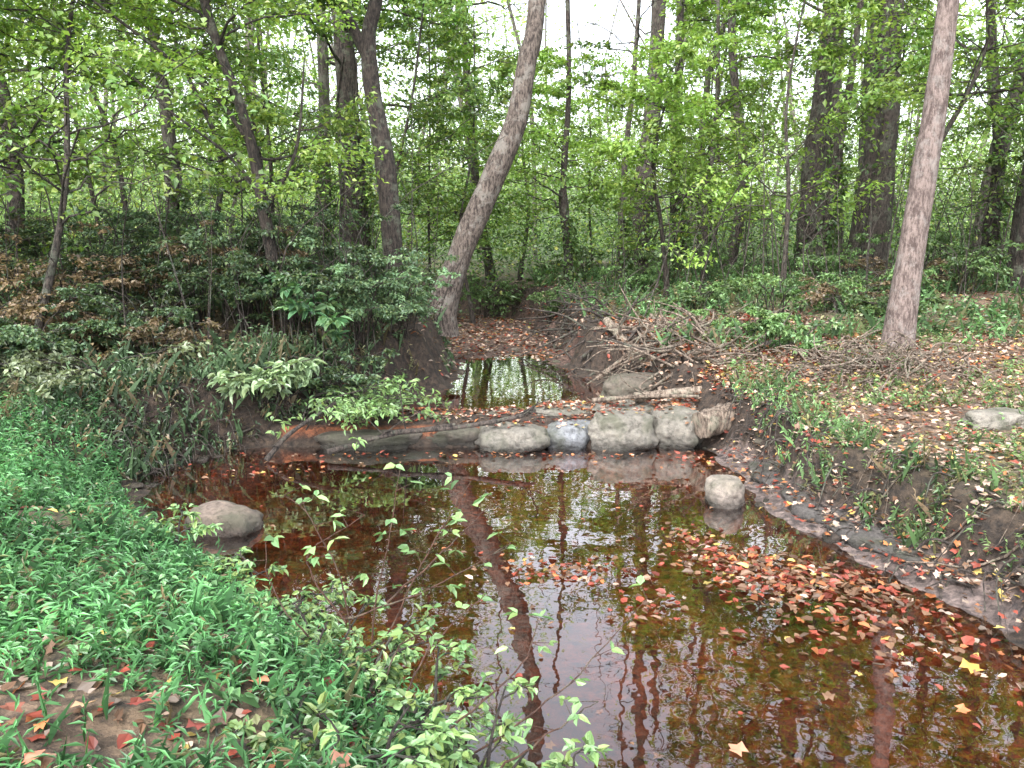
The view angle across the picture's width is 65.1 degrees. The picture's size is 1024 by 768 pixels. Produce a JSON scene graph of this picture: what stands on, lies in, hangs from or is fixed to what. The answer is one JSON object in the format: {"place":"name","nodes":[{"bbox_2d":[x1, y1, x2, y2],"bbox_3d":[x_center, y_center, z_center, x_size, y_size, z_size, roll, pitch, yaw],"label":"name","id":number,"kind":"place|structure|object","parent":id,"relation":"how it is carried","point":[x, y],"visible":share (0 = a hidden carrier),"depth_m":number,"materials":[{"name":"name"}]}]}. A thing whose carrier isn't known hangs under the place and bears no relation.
{"place":"outdoors","nodes":[
{"label":"outdoors","id":0,"kind":"place"},
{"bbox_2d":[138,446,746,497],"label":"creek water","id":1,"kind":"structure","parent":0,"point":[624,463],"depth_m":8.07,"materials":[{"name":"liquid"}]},
{"bbox_2d":[179,450,1023,756],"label":"floating leaves","id":2,"kind":"object","parent":1,"relation":"on","point":[833,584],"visible":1,"depth_m":5.12,"materials":[{"name":"red plant"}]},
{"bbox_2d":[389,353,602,409],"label":"creek water","id":3,"kind":"structure","parent":0,"point":[510,380],"depth_m":11.37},
{"bbox_2d":[0,168,1023,767],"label":"ground","id":4,"kind":"structure","parent":0,"point":[924,718],"depth_m":5.61,"materials":[{"name":"soil"}]},
{"bbox_2d":[0,297,123,371],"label":"shrub","id":5,"kind":"object","parent":4,"relation":"on","point":[12,336],"visible":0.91,"depth_m":8.21,"materials":[{"name":"green plant"}]},
{"bbox_2d":[0,1,151,296],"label":"deciduous tree","id":6,"kind":"object","parent":4,"relation":"on","point":[37,147],"visible":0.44,"depth_m":9.79,"materials":[{"name":"green plant"}]},
{"bbox_2d":[16,300,141,356],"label":"withered shrub","id":7,"kind":"object","parent":4,"relation":"on","point":[34,310],"visible":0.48,"depth_m":8.71,"materials":[{"name":"brown plant"}]},
{"bbox_2d":[0,214,161,289],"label":"shrub","id":8,"kind":"object","parent":4,"relation":"on","point":[23,236],"visible":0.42,"depth_m":10.93,"materials":[{"name":"green plant"}]},
{"bbox_2d":[0,206,169,314],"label":"shrub","id":9,"kind":"object","parent":4,"relation":"on","point":[34,223],"visible":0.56,"depth_m":9.96,"materials":[{"name":"green plant"}]},
{"bbox_2d":[0,0,177,191],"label":"understory tree","id":10,"kind":"object","parent":4,"relation":"on","point":[5,29],"visible":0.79,"depth_m":9.24,"materials":[{"name":"green plant"}]},
{"bbox_2d":[10,253,172,321],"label":"withered shrub","id":11,"kind":"object","parent":4,"relation":"on","point":[110,281],"visible":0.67,"depth_m":9.39,"materials":[{"name":"brown plant"}]},
{"bbox_2d":[0,0,197,250],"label":"understory tree","id":12,"kind":"object","parent":4,"relation":"on","point":[51,82],"visible":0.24,"depth_m":18.78,"materials":[{"name":"green plant"}]},
{"bbox_2d":[0,340,210,398],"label":"broadleaf shrub","id":13,"kind":"object","parent":4,"relation":"on","point":[62,376],"visible":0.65,"depth_m":7.76,"materials":[{"name":"green plant"}]},
{"bbox_2d":[7,275,206,351],"bbox_3d":[-4.306,-0.822,9.295,1.830,0.958,2.128,8,13,38],"label":"shrub","id":14,"kind":"object","parent":4,"relation":"on","point":[109,303],"visible":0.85,"depth_m":8.90,"materials":[{"name":"green plant"}]},
{"bbox_2d":[27,0,192,282],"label":"deciduous tree","id":15,"kind":"object","parent":4,"relation":"on","point":[166,138],"visible":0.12,"depth_m":13.88,"materials":[{"name":"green plant"}]},
{"bbox_2d":[0,0,279,273],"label":"understory tree","id":16,"kind":"object","parent":4,"relation":"on","point":[104,120],"visible":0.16,"depth_m":15.49,"materials":[{"name":"green plant"}]},
{"bbox_2d":[65,315,230,365],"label":"withered shrub","id":17,"kind":"object","parent":4,"relation":"on","point":[172,333],"visible":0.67,"depth_m":8.68,"materials":[{"name":"brown plant"}]},
{"bbox_2d":[0,0,313,351],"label":"understory tree","id":18,"kind":"object","parent":4,"relation":"on","point":[64,190],"visible":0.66,"depth_m":8.43,"materials":[{"name":"green plant"}]},
{"bbox_2d":[119,503,222,548],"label":"waterside plant","id":19,"kind":"object","parent":4,"relation":"on","point":[202,529],"visible":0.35,"depth_m":5.43,"materials":[{"name":"green plant"}]},
{"bbox_2d":[103,207,250,307],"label":"shrub","id":20,"kind":"object","parent":4,"relation":"on","point":[138,221],"visible":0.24,"depth_m":11.14,"materials":[{"name":"green plant"}]},
{"bbox_2d":[96,220,287,331],"bbox_3d":[-4.097,-1.397,10.349,2.432,1.454,1.751,7,12,36],"label":"shrub","id":21,"kind":"object","parent":4,"relation":"on","point":[177,263],"visible":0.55,"depth_m":9.98,"materials":[{"name":"green plant"}]},
{"bbox_2d":[0,0,388,331],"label":"deciduous tree","id":22,"kind":"object","parent":4,"relation":"on","point":[253,146],"visible":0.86,"depth_m":9.51,"materials":[{"name":"green plant"}]},
{"bbox_2d":[1,0,396,286],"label":"understory tree","id":23,"kind":"object","parent":4,"relation":"on","point":[211,58],"visible":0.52,"depth_m":11.98,"materials":[{"name":"green plant"}]},
{"bbox_2d":[183,500,263,549],"bbox_3d":[-2.251,1.123,6.291,0.620,0.353,0.464,0,10,0],"label":"boulder","id":24,"kind":"object","parent":4,"relation":"on","point":[241,526],"visible":0.87,"depth_m":6.13,"materials":[{"name":"stone"}]},
{"bbox_2d":[161,546,288,612],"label":"waterside plant","id":25,"kind":"object","parent":4,"relation":"on","point":[232,560],"visible":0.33,"depth_m":4.77,"materials":[{"name":"green plant"}]},
{"bbox_2d":[0,382,459,767],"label":"stilt grass","id":26,"kind":"structure","parent":4,"relation":"on","point":[207,601],"depth_m":3.49,"materials":[{"name":"green plant"}]},
{"bbox_2d":[143,199,322,340],"bbox_3d":[-3.333,-1.353,9.583,2.041,1.679,2.356,0,10,0],"label":"shrub","id":27,"kind":"object","parent":4,"relation":"on","point":[195,275],"visible":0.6,"depth_m":9.62,"materials":[{"name":"green plant"}]},
{"bbox_2d":[158,213,316,333],"bbox_3d":[-3.323,-1.403,10.093,1.390,1.514,1.897,2,10,11],"label":"withered shrub","id":28,"kind":"object","parent":4,"relation":"on","point":[261,253],"visible":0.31,"depth_m":10.07,"materials":[{"name":"green plant"}]},
{"bbox_2d":[181,351,326,412],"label":"broadleaf shrub","id":29,"kind":"object","parent":4,"relation":"on","point":[255,379],"visible":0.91,"depth_m":8.50,"materials":[{"name":"green plant"}]},
{"bbox_2d":[163,2,372,225],"bbox_3d":[-5.530,-6.821,18.047,5.037,9.232,5.022,0,10,0],"label":"understory tree","id":30,"kind":"object","parent":4,"relation":"on","point":[288,79],"visible":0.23,"depth_m":18.22,"materials":[{"name":"green plant"}]},
{"bbox_2d":[174,179,376,321],"bbox_3d":[-3.055,-1.756,10.509,2.535,1.987,2.413,0,10,0],"label":"shrub","id":31,"kind":"object","parent":4,"relation":"on","point":[249,218],"visible":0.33,"depth_m":10.36,"materials":[{"name":"green plant"}]},
{"bbox_2d":[115,0,460,186],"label":"understory tree","id":32,"kind":"object","parent":4,"relation":"on","point":[258,70],"visible":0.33,"depth_m":14.06,"materials":[{"name":"green plant"}]},
{"bbox_2d":[211,244,385,341],"bbox_3d":[-2.559,-1.108,9.737,2.063,1.322,1.826,-9,14,-42],"label":"shrub","id":33,"kind":"object","parent":4,"relation":"on","point":[269,291],"visible":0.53,"depth_m":9.38,"materials":[{"name":"green plant"}]},
{"bbox_2d":[244,573,356,633],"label":"waterside plant","id":34,"kind":"object","parent":4,"relation":"on","point":[333,596],"visible":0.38,"depth_m":4.45,"materials":[{"name":"green plant"}]},
{"bbox_2d":[249,268,352,360],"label":"broadleaf shrub","id":35,"kind":"object","parent":4,"relation":"on","point":[323,309],"visible":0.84,"depth_m":9.07,"materials":[{"name":"green plant"}]},
{"bbox_2d":[60,0,550,279],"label":"deciduous tree","id":36,"kind":"object","parent":4,"relation":"on","point":[346,62],"visible":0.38,"depth_m":17.05,"materials":[{"name":"green plant"}]},
{"bbox_2d":[199,684,477,767],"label":"waterside plant","id":37,"kind":"object","parent":4,"relation":"on","point":[439,729],"visible":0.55,"depth_m":2.89,"materials":[{"name":"green plant"}]},
{"bbox_2d":[276,334,400,413],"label":"shrub","id":38,"kind":"object","parent":4,"relation":"on","point":[331,373],"visible":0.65,"depth_m":9.10,"materials":[{"name":"green plant"}]},
{"bbox_2d":[275,203,422,331],"bbox_3d":[-2.006,-1.494,10.382,1.916,1.732,2.114,-5,11,-25],"label":"shrub","id":39,"kind":"object","parent":4,"relation":"on","point":[309,242],"visible":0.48,"depth_m":10.56,"materials":[{"name":"green plant"}]},
{"bbox_2d":[266,374,448,450],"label":"broadleaf shrub","id":40,"kind":"object","parent":4,"relation":"on","point":[346,404],"visible":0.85,"depth_m":8.58,"materials":[{"name":"green plant"}]},
{"bbox_2d":[252,4,462,267],"bbox_3d":[-4.219,-8.924,20.226,6.146,13.271,5.008,0,10,0],"label":"deciduous tree","id":41,"kind":"object","parent":4,"relation":"on","point":[323,75],"visible":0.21,"depth_m":20.07,"materials":[{"name":"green plant"}]},
{"bbox_2d":[307,0,408,322],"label":"deciduous tree","id":42,"kind":"object","parent":4,"relation":"on","point":[364,39],"visible":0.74,"depth_m":11.43,"materials":[{"name":"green plant"}]},
{"bbox_2d":[290,248,431,350],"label":"shrub","id":43,"kind":"object","parent":4,"relation":"on","point":[364,294],"visible":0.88,"depth_m":9.45,"materials":[{"name":"green plant"}]},
{"bbox_2d":[291,593,440,688],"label":"waterside plant","id":44,"kind":"object","parent":4,"relation":"on","point":[407,655],"visible":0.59,"depth_m":3.77,"materials":[{"name":"green plant"}]},
{"bbox_2d":[313,429,422,450],"bbox_3d":[-1.526,0.668,8.871,1.295,0.364,0.588,0,10,0],"label":"boulder","id":45,"kind":"object","parent":4,"relation":"on","point":[329,439],"visible":0.43,"depth_m":8.65,"materials":[{"name":"stone"}]},
{"bbox_2d":[321,376,451,426],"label":"broadleaf shrub","id":46,"kind":"object","parent":4,"relation":"on","point":[407,398],"visible":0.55,"depth_m":8.78,"materials":[{"name":"green plant"}]},
{"bbox_2d":[366,263,461,338],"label":"shrub","id":47,"kind":"object","parent":4,"relation":"on","point":[415,292],"visible":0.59,"depth_m":10.46,"materials":[{"name":"green plant"}]},
{"bbox_2d":[342,631,494,759],"bbox_3d":[-0.552,1.374,3.480,0.678,0.281,1.040,7,12,36],"label":"waterside plant","id":48,"kind":"object","parent":4,"relation":"on","point":[464,693],"visible":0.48,"depth_m":3.58,"materials":[{"name":"green plant"}]},
{"bbox_2d":[307,0,560,221],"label":"understory tree","id":49,"kind":"object","parent":4,"relation":"on","point":[458,18],"visible":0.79,"depth_m":15.87,"materials":[{"name":"green plant"}]},
{"bbox_2d":[348,676,538,767],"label":"waterside plant","id":50,"kind":"object","parent":4,"relation":"on","point":[456,756],"visible":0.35,"depth_m":3.33,"materials":[{"name":"green plant"}]},
{"bbox_2d":[240,462,646,767],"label":"sapling","id":51,"kind":"object","parent":4,"relation":"on","point":[424,629],"visible":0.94,"depth_m":3.70,"materials":[{"name":"green plant"}]},
{"bbox_2d":[332,0,572,291],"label":"understory tree","id":52,"kind":"object","parent":4,"relation":"on","point":[464,54],"visible":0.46,"depth_m":19.98,"materials":[{"name":"green plant"}]},
{"bbox_2d":[356,0,608,322],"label":"understory tree","id":53,"kind":"object","parent":4,"relation":"on","point":[465,197],"visible":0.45,"depth_m":18.10,"materials":[{"name":"green plant"}]},
{"bbox_2d":[425,0,544,336],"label":"leaning tree","id":54,"kind":"object","parent":4,"relation":"on","point":[478,210],"visible":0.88,"depth_m":12.48,"materials":[{"name":"grey plant"}]},
{"bbox_2d":[0,160,1019,326],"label":"distant undergrowth","id":55,"kind":"object","parent":4,"relation":"on","point":[551,248],"visible":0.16,"depth_m":21.21,"materials":[{"name":"green plant"}]},
{"bbox_2d":[0,251,1023,481],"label":"woodland groundcover","id":56,"kind":"object","parent":4,"relation":"on","point":[133,376],"visible":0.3,"depth_m":9.42,"materials":[{"name":"green plant"}]},
{"bbox_2d":[0,0,1023,303],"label":"distant trees","id":57,"kind":"object","parent":4,"relation":"on","point":[248,198],"visible":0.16,"depth_m":28.56,"materials":[{"name":"green plant"}]},
{"bbox_2d":[0,27,1023,369],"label":"brush stems","id":58,"kind":"object","parent":4,"relation":"on","point":[320,223],"visible":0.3,"depth_m":13.43,"materials":[{"name":"green plant"}]},
{"bbox_2d":[0,273,1023,767],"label":"fallen leaves","id":59,"kind":"object","parent":4,"relation":"on","point":[240,713],"depth_m":7.60,"materials":[{"name":"plant"}]},
{"bbox_2d":[474,422,550,452],"bbox_3d":[0.002,0.604,8.755,0.829,0.352,0.578,0,10,0],"label":"boulder","id":60,"kind":"object","parent":4,"relation":"on","point":[513,438],"visible":0.84,"depth_m":8.53,"materials":[{"name":"stone"}]},
{"bbox_2d":[440,44,629,280],"bbox_3d":[0.738,-6.574,23.594,6.082,7.216,4.905,0,10,0],"label":"understory tree","id":61,"kind":"object","parent":4,"relation":"on","point":[537,104],"visible":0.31,"depth_m":22.93,"materials":[{"name":"green plant"}]},
{"bbox_2d":[468,0,644,287],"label":"deciduous tree","id":62,"kind":"object","parent":4,"relation":"on","point":[568,254],"visible":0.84,"depth_m":19.29,"materials":[{"name":"green plant"}]},
{"bbox_2d":[505,731,611,767],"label":"waterside plant","id":63,"kind":"object","parent":4,"relation":"on","point":[593,756],"visible":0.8,"depth_m":3.28,"materials":[{"name":"green plant"}]},
{"bbox_2d":[99,348,1023,661],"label":"exposed bank roots","id":64,"kind":"object","parent":4,"relation":"on","point":[771,422],"visible":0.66,"depth_m":7.26,"materials":[{"name":"brown plant"}]},
{"bbox_2d":[546,419,590,449],"bbox_3d":[0.622,0.607,8.871,0.516,0.429,0.496,5,11,26],"label":"boulder","id":65,"kind":"object","parent":4,"relation":"on","point":[570,436],"visible":0.72,"depth_m":8.67,"materials":[{"name":"stone"}]},
{"bbox_2d":[129,328,1023,611],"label":"shore pebbles","id":66,"kind":"object","parent":4,"relation":"on","point":[833,538],"visible":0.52,"depth_m":6.81,"materials":[{"name":"stone"}]},
{"bbox_2d":[161,477,999,767],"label":"sunken leaves","id":67,"kind":"object","parent":4,"relation":"on","point":[860,727],"visible":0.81,"depth_m":5.08,"materials":[{"name":"brown plant"}]},
{"bbox_2d":[524,22,683,267],"bbox_3d":[2.721,-6.856,23.480,4.916,7.368,5.720,2,10,13],"label":"understory tree","id":68,"kind":"object","parent":4,"relation":"on","point":[597,64],"visible":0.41,"depth_m":23.05,"materials":[{"name":"green plant"}]},
{"bbox_2d":[587,408,659,451],"bbox_3d":[1.214,0.548,8.806,0.796,0.556,0.577,0,10,0],"label":"boulder","id":69,"kind":"object","parent":4,"relation":"on","point":[619,431],"visible":0.89,"depth_m":8.59,"materials":[{"name":"stone"}]},
{"bbox_2d":[503,268,761,377],"bbox_3d":[1.327,-0.933,14.477,2.824,2.261,9.913,-1,10,-6],"label":"pile","id":70,"kind":"object","parent":4,"relation":"on","point":[588,310],"visible":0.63,"depth_m":13.78,"materials":[{"name":"brown plant"}]},
{"bbox_2d":[615,0,665,276],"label":"deciduous tree","id":71,"kind":"object","parent":4,"relation":"on","point":[657,21],"visible":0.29,"depth_m":21.09,"materials":[{"name":"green plant"}]},
{"bbox_2d":[533,10,815,297],"bbox_3d":[3.430,-4.130,15.554,4.830,5.181,6.040,4,11,24],"label":"understory tree","id":72,"kind":"object","parent":4,"relation":"on","point":[660,93],"visible":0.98,"depth_m":14.52,"materials":[{"name":"green plant"}]},
{"bbox_2d":[650,406,703,448],"bbox_3d":[1.830,0.523,8.902,0.606,0.569,0.615,0,10,0],"label":"boulder","id":73,"kind":"object","parent":4,"relation":"on","point":[672,430],"visible":0.66,"depth_m":8.67,"materials":[{"name":"stone"}]},
{"bbox_2d":[561,0,793,264],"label":"deciduous tree","id":74,"kind":"object","parent":4,"relation":"on","point":[679,17],"visible":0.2,"depth_m":23.95,"materials":[{"name":"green plant"}]},
{"bbox_2d":[552,0,820,287],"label":"deciduous tree","id":75,"kind":"object","parent":4,"relation":"on","point":[620,254],"visible":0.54,"depth_m":18.15,"materials":[{"name":"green plant"}]},
{"bbox_2d":[574,285,810,394],"bbox_3d":[2.321,-0.317,10.735,3.081,2.011,3.825,0,10,0],"label":"driftwood pile","id":76,"kind":"object","parent":4,"relation":"on","point":[699,328],"visible":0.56,"depth_m":10.18,"materials":[{"name":"brown wood"}]},
{"bbox_2d":[661,279,745,310],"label":"shrub","id":77,"kind":"object","parent":4,"relation":"on","point":[689,294],"visible":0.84,"depth_m":13.12,"materials":[{"name":"green plant"}]},
{"bbox_2d":[600,0,808,263],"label":"understory tree","id":78,"kind":"object","parent":4,"relation":"on","point":[701,27],"visible":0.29,"depth_m":21.29,"materials":[{"name":"green plant"}]},
{"bbox_2d":[691,402,734,438],"bbox_3d":[2.646,0.294,8.821,1.455,0.504,0.322,-4,11,-23],"label":"fallen log","id":79,"kind":"object","parent":4,"relation":"on","point":[708,422],"visible":0.38,"depth_m":8.55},
{"bbox_2d":[704,474,744,516],"bbox_3d":[1.821,0.960,6.874,0.345,0.360,0.356,0,10,0],"label":"boulder","id":80,"kind":"object","parent":4,"relation":"on","point":[724,496],"visible":0.99,"depth_m":6.74,"materials":[{"name":"stone"}]},
{"bbox_2d":[663,0,807,243],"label":"understory tree","id":81,"kind":"object","parent":4,"relation":"on","point":[712,87],"visible":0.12,"depth_m":24.20,"materials":[{"name":"green plant"}]},
{"bbox_2d":[655,0,832,286],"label":"deciduous tree","id":82,"kind":"object","parent":4,"relation":"on","point":[734,10],"visible":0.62,"depth_m":16.91,"materials":[{"name":"green plant"}]},
{"bbox_2d":[690,305,803,339],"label":"shrub","id":83,"kind":"object","parent":4,"relation":"on","point":[754,311],"visible":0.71,"depth_m":10.81,"materials":[{"name":"green plant"}]},
{"bbox_2d":[662,0,872,272],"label":"deciduous tree","id":84,"kind":"object","parent":4,"relation":"on","point":[734,81],"visible":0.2,"depth_m":20.25,"materials":[{"name":"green plant"}]},
{"bbox_2d":[580,0,987,290],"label":"understory tree","id":85,"kind":"object","parent":4,"relation":"on","point":[829,51],"visible":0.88,"depth_m":15.18,"materials":[{"name":"green plant"}]},
{"bbox_2d":[718,271,869,315],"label":"shrub","id":86,"kind":"object","parent":4,"relation":"on","point":[755,287],"visible":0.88,"depth_m":12.42,"materials":[{"name":"green plant"}]},
{"bbox_2d":[722,0,869,272],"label":"deciduous tree","id":87,"kind":"object","parent":4,"relation":"on","point":[818,107],"visible":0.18,"depth_m":19.14,"materials":[{"name":"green plant"}]},
{"bbox_2d":[749,317,842,356],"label":"broadleaf shrub","id":88,"kind":"object","parent":4,"relation":"on","point":[783,331],"visible":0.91,"depth_m":9.84,"materials":[{"name":"green plant"}]},
{"bbox_2d":[726,0,903,277],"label":"deciduous tree","id":89,"kind":"object","parent":4,"relation":"on","point":[890,116],"visible":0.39,"depth_m":17.14,"materials":[{"name":"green plant"}]},
{"bbox_2d":[805,0,863,279],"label":"deciduous tree","id":90,"kind":"object","parent":4,"relation":"on","point":[838,154],"visible":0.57,"depth_m":16.47,"materials":[{"name":"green plant"}]},
{"bbox_2d":[796,274,891,313],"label":"withered shrub","id":91,"kind":"object","parent":4,"relation":"on","point":[821,290],"visible":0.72,"depth_m":12.33,"materials":[{"name":"green plant"}]},
{"bbox_2d":[792,229,900,283],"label":"shrub","id":92,"kind":"object","parent":4,"relation":"on","point":[820,262],"visible":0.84,"depth_m":15.54,"materials":[{"name":"green plant"}]},
{"bbox_2d":[709,320,999,398],"bbox_3d":[3.738,-0.302,9.063,3.063,0.814,2.483,0,10,0],"label":"brushwood pile","id":93,"kind":"object","parent":4,"relation":"on","point":[876,357],"visible":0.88,"depth_m":8.85,"materials":[{"name":"brown wood"}]},
{"bbox_2d":[824,519,937,566],"bbox_3d":[2.733,1.184,5.809,0.467,0.180,0.982,-4,11,-23],"label":"boulder","id":94,"kind":"object","parent":4,"relation":"on","point":[861,536],"visible":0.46,"depth_m":5.78,"materials":[{"name":"stone"}]},
{"bbox_2d":[787,0,998,274],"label":"deciduous tree","id":95,"kind":"object","parent":4,"relation":"on","point":[870,158],"visible":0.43,"depth_m":16.88,"materials":[{"name":"green plant"}]},
{"bbox_2d":[794,0,1023,140],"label":"understory tree","id":96,"kind":"object","parent":4,"relation":"on","point":[899,94],"visible":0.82,"depth_m":11.93,"materials":[{"name":"green plant"}]},
{"bbox_2d":[811,0,1023,294],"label":"deciduous tree","id":97,"kind":"object","parent":4,"relation":"on","point":[1017,264],"visible":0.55,"depth_m":13.74,"materials":[{"name":"green plant"}]},
{"bbox_2d":[825,0,1010,204],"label":"understory tree","id":98,"kind":"object","parent":4,"relation":"on","point":[923,51],"visible":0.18,"depth_m":21.04,"materials":[{"name":"green plant"}]},
{"bbox_2d":[880,0,959,349],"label":"deciduous tree","id":99,"kind":"object","parent":4,"relation":"on","point":[901,314],"visible":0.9,"depth_m":9.44,"materials":[{"name":"brown plant"}]},
{"bbox_2d":[852,10,1023,271],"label":"understory tree","id":100,"kind":"object","parent":4,"relation":"on","point":[1001,161],"visible":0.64,"depth_m":14.88,"materials":[{"name":"green plant"}]},
{"bbox_2d":[917,0,1013,278],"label":"deciduous tree","id":101,"kind":"object","parent":4,"relation":"on","point":[990,230],"visible":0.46,"depth_m":16.45,"materials":[{"name":"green plant"}]},
{"bbox_2d":[926,239,1023,296],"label":"shrub","id":102,"kind":"object","parent":4,"relation":"on","point":[981,263],"visible":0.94,"depth_m":13.17,"materials":[{"name":"green plant"}]},
{"bbox_2d":[961,407,1023,431],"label":"boulder","id":103,"kind":"object","parent":4,"relation":"on","point":[988,417],"visible":0.7,"depth_m":7.12,"materials":[{"name":"stone"}]},
{"bbox_2d":[3,0,1023,194],"label":"sky","id":104,"kind":"structure","parent":0,"point":[577,8],"materials":[{"name":"white"}]},
{"bbox_2d":[698,317,1023,582],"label":"bank grass","id":105,"kind":"structure","parent":0,"point":[847,428],"depth_m":7.01,"materials":[{"name":"green plant"}]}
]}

